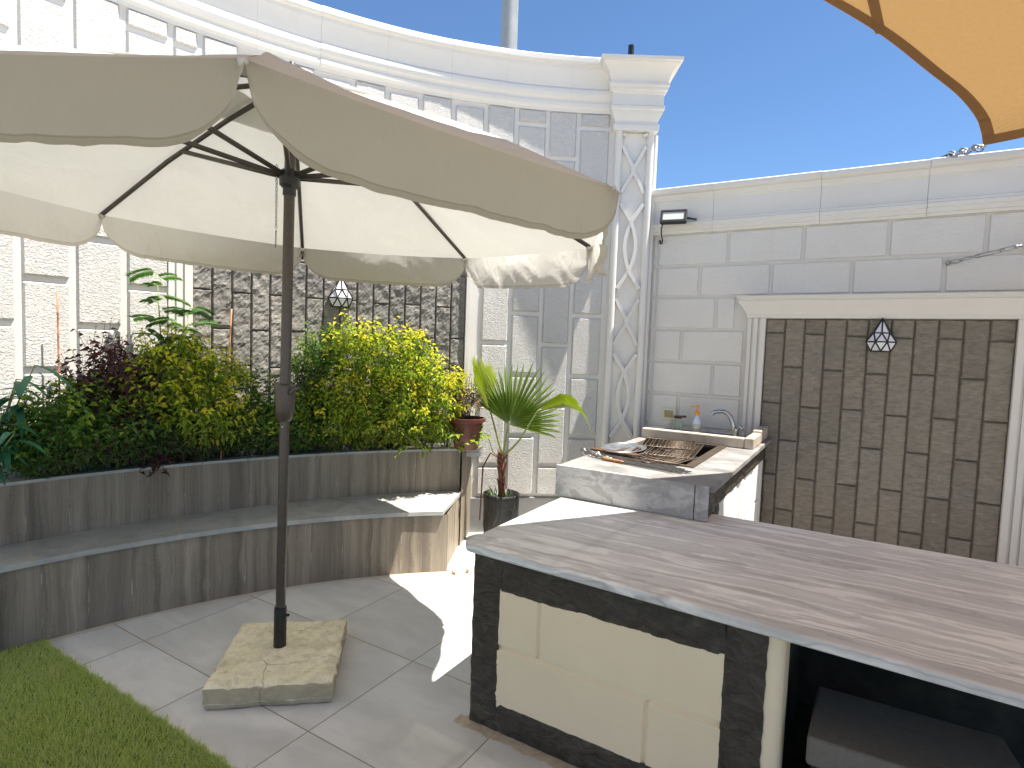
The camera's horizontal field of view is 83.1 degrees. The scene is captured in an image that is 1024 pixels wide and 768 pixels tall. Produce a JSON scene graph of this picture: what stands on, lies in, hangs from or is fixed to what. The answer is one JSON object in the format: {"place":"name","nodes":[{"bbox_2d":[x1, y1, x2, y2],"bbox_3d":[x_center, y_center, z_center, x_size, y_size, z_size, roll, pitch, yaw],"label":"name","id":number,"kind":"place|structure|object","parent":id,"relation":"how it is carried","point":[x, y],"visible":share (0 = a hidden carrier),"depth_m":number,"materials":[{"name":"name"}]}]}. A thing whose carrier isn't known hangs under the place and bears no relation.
{"place":"outdoors","nodes":[
{"label":"outdoors","id":0,"kind":"place"},
{"bbox_2d":[0,638,246,767],"bbox_3d":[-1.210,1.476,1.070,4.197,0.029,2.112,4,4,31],"label":"turf grass","id":1,"kind":"structure","parent":0,"point":[73,680],"depth_m":2.36,"materials":[{"name":"green plant"}]},
{"bbox_2d":[47,532,796,767],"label":"patio floor","id":2,"kind":"structure","parent":0,"point":[401,697],"depth_m":2.77,"materials":[{"name":"grey tile"}]},
{"bbox_2d":[0,491,460,652],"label":"curved bench","id":3,"kind":"object","parent":2,"relation":"on","point":[57,586],"visible":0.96,"depth_m":3.52,"materials":[{"name":"grey wood"}]},
{"bbox_2d":[0,446,482,545],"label":"raised planter","id":4,"kind":"object","parent":2,"relation":"on","point":[32,508],"visible":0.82,"depth_m":3.83,"materials":[{"name":"grey wood"}]},
{"bbox_2d":[0,365,74,486],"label":"strap leaf plant","id":5,"kind":"object","parent":4,"relation":"on","point":[6,440],"visible":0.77,"depth_m":2.97,"materials":[{"name":"green plant"}]},
{"bbox_2d":[56,292,60,403],"bbox_3d":[-2.615,0.012,3.340,0.018,1.075,0.014,-1,4,-36],"label":"bamboo cane","id":6,"kind":"object","parent":4,"relation":"on","point":[58,334],"visible":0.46,"depth_m":3.32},
{"bbox_2d":[0,372,171,479],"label":"dark shrub","id":7,"kind":"object","parent":4,"relation":"on","point":[68,432],"visible":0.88,"depth_m":3.13,"materials":[{"name":"green plant"}]},
{"bbox_2d":[43,318,170,468],"bbox_3d":[-2.348,0.082,3.434,0.633,0.953,0.633,4,4,31],"label":"purple shrub","id":8,"kind":"object","parent":4,"relation":"on","point":[106,374],"visible":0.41,"depth_m":3.37,"materials":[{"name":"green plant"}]},
{"bbox_2d":[138,453,175,476],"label":"creeper","id":9,"kind":"object","parent":4,"relation":"on","point":[160,458],"visible":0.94,"depth_m":3.50,"materials":[{"name":"purple plant"}]},
{"bbox_2d":[124,267,220,462],"bbox_3d":[-2.152,-0.085,3.677,0.531,1.262,0.369,-1,5,-44],"label":"feather leaf sapling","id":10,"kind":"object","parent":4,"relation":"on","point":[166,319],"visible":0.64,"depth_m":3.63,"materials":[{"name":"green plant"}]},
{"bbox_2d":[91,393,255,468],"bbox_3d":[-2.149,0.296,3.689,0.686,0.574,1.060,4,4,31],"label":"dark shrub","id":11,"kind":"object","parent":4,"relation":"on","point":[170,447],"visible":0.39,"depth_m":3.52,"materials":[{"name":"green plant"}]},
{"bbox_2d":[106,324,261,461],"bbox_3d":[-2.017,0.102,3.611,0.729,0.955,0.874,4,4,31],"label":"golden bush","id":12,"kind":"object","parent":4,"relation":"on","point":[186,389],"visible":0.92,"depth_m":3.55,"materials":[{"name":"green plant"}]},
{"bbox_2d":[223,309,231,457],"bbox_3d":[-1.963,0.008,3.988,0.058,1.050,0.013,-1,5,-39],"label":"bamboo cane","id":13,"kind":"object","parent":4,"relation":"on","point":[229,345],"visible":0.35,"depth_m":3.97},
{"bbox_2d":[208,362,336,458],"bbox_3d":[-1.648,0.218,4.016,0.846,0.732,0.668,-1,5,-38],"label":"green shrub","id":14,"kind":"object","parent":4,"relation":"on","point":[265,436],"visible":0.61,"depth_m":3.93,"materials":[{"name":"green plant"}]},
{"bbox_2d":[290,321,349,460],"bbox_3d":[-1.410,0.052,4.207,0.508,1.022,0.518,2,4,4],"label":"green shrub","id":15,"kind":"object","parent":4,"relation":"on","point":[315,376],"visible":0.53,"depth_m":4.17,"materials":[{"name":"green plant"}]},
{"bbox_2d":[294,308,470,452],"bbox_3d":[-0.954,0.016,4.321,1.369,1.134,0.708,1,4,-20],"label":"golden bush","id":16,"kind":"object","parent":4,"relation":"on","point":[396,414],"visible":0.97,"depth_m":4.26,"materials":[{"name":"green plant"}]},
{"bbox_2d":[395,434,430,458],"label":"vine","id":17,"kind":"object","parent":16,"relation":"attached to","point":[417,444],"visible":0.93,"depth_m":4.38,"materials":[{"name":"green plant"}]},
{"bbox_2d":[448,415,485,450],"bbox_3d":[-0.364,0.391,4.611,0.304,0.252,0.304,4,4,31],"label":"brown pot","id":18,"kind":"object","parent":4,"relation":"on","point":[468,429],"visible":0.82,"depth_m":4.51,"materials":[{"name":"ceramic"}]},
{"bbox_2d":[432,370,491,419],"bbox_3d":[-0.384,0.105,4.588,0.417,0.427,0.424,4,4,31],"label":"dry plant","id":19,"kind":"object","parent":18,"relation":"in","point":[466,399],"visible":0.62,"depth_m":4.55,"materials":[{"name":"brown plant"}]},
{"bbox_2d":[448,426,491,451],"bbox_3d":[-0.342,0.425,4.557,0.351,0.219,0.205,1,4,-14],"label":"vine","id":20,"kind":"object","parent":18,"relation":"attached to","point":[456,436],"visible":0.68,"depth_m":4.50,"materials":[{"name":"green plant"}]},
{"bbox_2d":[202,605,346,709],"bbox_3d":[-1.106,1.234,2.804,0.553,0.308,0.616,1,4,-10],"label":"parasol base","id":21,"kind":"object","parent":2,"relation":"on","point":[280,660],"visible":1,"depth_m":2.66,"materials":[{"name":"stone"}]},
{"bbox_2d":[0,45,619,608],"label":"patio parasol","id":22,"kind":"object","parent":21,"relation":"on","point":[272,163],"visible":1,"depth_m":2.69,"materials":[{"name":"beige fabric"}]},
{"bbox_2d":[0,0,614,532],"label":"curved wall","id":23,"kind":"structure","parent":2,"relation":"on","point":[554,106],"depth_m":4.43,"materials":[{"name":"white stone"}]},
{"bbox_2d":[327,281,352,307],"bbox_3d":[-1.303,-0.708,4.416,0.194,0.246,0.095,0,4,-28],"label":"wall lamp","id":24,"kind":"object","parent":23,"relation":"attached to","point":[340,295],"visible":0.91,"depth_m":4.39,"materials":[{"name":"white glass"}]},
{"bbox_2d":[483,488,519,532],"bbox_3d":[-0.091,1.098,4.778,0.301,0.406,0.301,4,4,31],"label":"grow bag","id":25,"kind":"object","parent":2,"relation":"on","point":[497,511],"visible":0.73,"depth_m":4.65,"materials":[{"name":"black"}]},
{"bbox_2d":[469,356,596,519],"bbox_3d":[0.159,0.467,4.660,1.114,1.382,0.405,2,4,6],"label":"fan palm","id":26,"kind":"object","parent":25,"relation":"in","point":[524,409],"visible":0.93,"depth_m":4.65,"materials":[{"name":"green plant"}]},
{"bbox_2d":[600,53,683,446],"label":"corner pillar","id":27,"kind":"structure","parent":2,"relation":"on","point":[638,86],"depth_m":4.93,"materials":[{"name":"white paint"}]},
{"bbox_2d":[628,44,633,54],"bbox_3d":[1.022,-2.797,4.976,0.060,0.228,0.060,4,4,31],"label":"steel stub","id":28,"kind":"object","parent":27,"relation":"on","point":[630,48],"visible":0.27,"depth_m":4.95,"materials":[{"name":"black metal"}]},
{"bbox_2d":[555,426,770,521],"bbox_3d":[1.140,0.870,3.952,0.855,1.048,2.092,4,4,31],"label":"grill counter","id":29,"kind":"object","parent":2,"relation":"on","point":[725,477],"visible":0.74,"depth_m":3.21,"materials":[{"name":"grey stone"}]},
{"bbox_2d":[591,448,640,456],"bbox_3d":[0.652,0.426,3.598,0.336,0.018,0.074,5,5,39],"label":"fanning board","id":30,"kind":"object","parent":29,"relation":"on","point":[620,454],"visible":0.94,"depth_m":3.57,"materials":[{"name":"brown wood"}]},
{"bbox_2d":[601,442,646,452],"bbox_3d":[0.725,0.421,3.742,0.268,0.027,0.424,4,4,31],"label":"tin tray","id":31,"kind":"object","parent":29,"relation":"on","point":[613,446],"visible":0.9,"depth_m":3.84,"materials":[{"name":"metal"}]},
{"bbox_2d":[581,447,675,466],"bbox_3d":[0.682,0.439,3.477,0.648,0.034,0.018,5,5,41],"label":"skewer","id":32,"kind":"object","parent":29,"relation":"on","point":[627,458],"visible":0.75,"depth_m":3.48,"materials":[{"name":"metal"}]},
{"bbox_2d":[581,448,684,469],"bbox_3d":[0.695,0.442,3.431,0.700,0.034,0.018,5,5,41],"label":"skewer","id":33,"kind":"object","parent":29,"relation":"on","point":[632,459],"visible":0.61,"depth_m":3.42,"materials":[{"name":"metal"}]},
{"bbox_2d":[581,449,691,471],"bbox_3d":[0.705,0.446,3.379,0.720,0.034,0.018,5,5,41],"label":"skewer","id":34,"kind":"object","parent":29,"relation":"on","point":[636,461],"visible":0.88,"depth_m":3.34,"materials":[{"name":"metal"}]},
{"bbox_2d":[602,457,672,471],"bbox_3d":[0.701,0.458,3.284,0.456,0.020,0.020,5,5,44],"label":"skewer","id":35,"kind":"object","parent":29,"relation":"on","point":[612,460],"visible":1,"depth_m":3.34,"materials":[{"name":"wood"}]},
{"bbox_2d":[592,452,682,472],"bbox_3d":[0.702,0.450,3.317,0.590,0.034,0.018,5,5,42],"label":"skewer","id":36,"kind":"object","parent":29,"relation":"on","point":[637,463],"visible":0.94,"depth_m":3.28,"materials":[{"name":"metal"}]},
{"bbox_2d":[589,451,687,472],"bbox_3d":[0.710,0.449,3.335,0.644,0.034,0.018,5,5,41],"label":"skewer","id":37,"kind":"object","parent":29,"relation":"on","point":[639,463],"visible":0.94,"depth_m":3.29,"materials":[{"name":"metal"}]},
{"bbox_2d":[629,451,698,464],"bbox_3d":[0.902,0.449,3.508,0.307,0.016,0.444,5,5,38],"label":"wire basket","id":38,"kind":"object","parent":29,"relation":"on","point":[669,460],"visible":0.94,"depth_m":3.48,"materials":[{"name":"metal"}]},
{"bbox_2d":[630,440,703,458],"bbox_3d":[1.016,0.431,3.789,0.387,0.021,0.644,4,4,25],"label":"wire basket","id":39,"kind":"object","parent":29,"relation":"on","point":[691,453],"visible":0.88,"depth_m":3.72,"materials":[{"name":"metal"}]},
{"bbox_2d":[642,437,695,450],"bbox_3d":[1.064,0.413,3.936,0.346,0.019,0.425,3,4,20],"label":"wire basket","id":40,"kind":"object","parent":29,"relation":"on","point":[665,443],"visible":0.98,"depth_m":3.97,"materials":[{"name":"metal"}]},
{"bbox_2d":[673,415,685,430],"bbox_3d":[1.379,0.327,4.760,0.100,0.145,0.068,8,7,58],"label":"jar","id":41,"kind":"object","parent":29,"relation":"on","point":[678,423],"visible":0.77,"depth_m":4.75,"materials":[{"name":"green glass"}]},
{"bbox_2d":[691,405,700,432],"bbox_3d":[1.495,0.291,4.697,0.082,0.232,0.068,4,4,31],"label":"soap bottle","id":42,"kind":"object","parent":29,"relation":"on","point":[696,424],"visible":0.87,"depth_m":4.67,"materials":[{"name":"white plastic"}]},
{"bbox_2d":[710,409,743,436],"bbox_3d":[1.678,0.312,4.517,0.265,0.225,0.056,4,4,31],"label":"faucet","id":43,"kind":"object","parent":29,"relation":"on","point":[734,429],"visible":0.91,"depth_m":4.48,"materials":[{"name":"silver metal"}]},
{"bbox_2d":[465,496,1023,767],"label":"bar counter","id":44,"kind":"object","parent":2,"relation":"on","point":[607,636],"visible":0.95,"depth_m":2.17,"materials":[{"name":"grey wood"}]},
{"bbox_2d":[644,148,1023,566],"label":"straight wall","id":45,"kind":"structure","parent":2,"relation":"on","point":[774,300],"depth_m":4.25,"materials":[{"name":"beige stone"}]},
{"bbox_2d":[662,407,676,419],"bbox_3d":[1.359,0.259,5.008,0.124,0.104,0.024,4,4,31],"label":"wall socket","id":46,"kind":"object","parent":45,"relation":"attached to","point":[668,413],"depth_m":5.00,"materials":[{"name":"beige plastic"}]},
{"bbox_2d":[659,209,696,243],"bbox_3d":[1.368,-1.320,4.840,0.332,0.257,0.221,4,4,31],"label":"floodlight","id":47,"kind":"object","parent":45,"relation":"attached to","point":[675,216],"visible":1,"depth_m":4.78,"materials":[{"name":"black paint"}]},
{"bbox_2d":[865,318,896,351],"bbox_3d":[2.650,-0.353,4.144,0.194,0.246,0.095,4,4,31],"label":"wall lamp","id":48,"kind":"object","parent":45,"relation":"attached to","point":[881,337],"visible":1,"depth_m":4.13,"materials":[{"name":"white glass"}]},
{"bbox_2d":[823,0,1023,158],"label":"shade sail","id":49,"kind":"object","parent":45,"relation":"attached to","point":[969,54],"visible":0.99,"depth_m":2.78,"materials":[{"name":"fabric"}]},
{"bbox_2d":[946,244,1022,265],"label":"metal rod","id":50,"kind":"object","parent":45,"relation":"attached to","point":[948,262],"visible":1,"depth_m":3.83,"materials":[{"name":"metal"}]},
{"bbox_2d":[500,0,518,49],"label":"lamp post","id":51,"kind":"object","parent":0,"point":[509,24],"depth_m":9.04,"materials":[{"name":"white metal"}]},
{"bbox_2d":[307,0,1023,188],"label":"sky","id":52,"kind":"structure","parent":0,"point":[760,88],"materials":[{"name":"blue"}]},
{"bbox_2d":[806,686,1020,767],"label":"stored slab","id":53,"kind":"structure","parent":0,"point":[847,731],"depth_m":1.85,"materials":[{"name":"grey plastic"}]}
]}

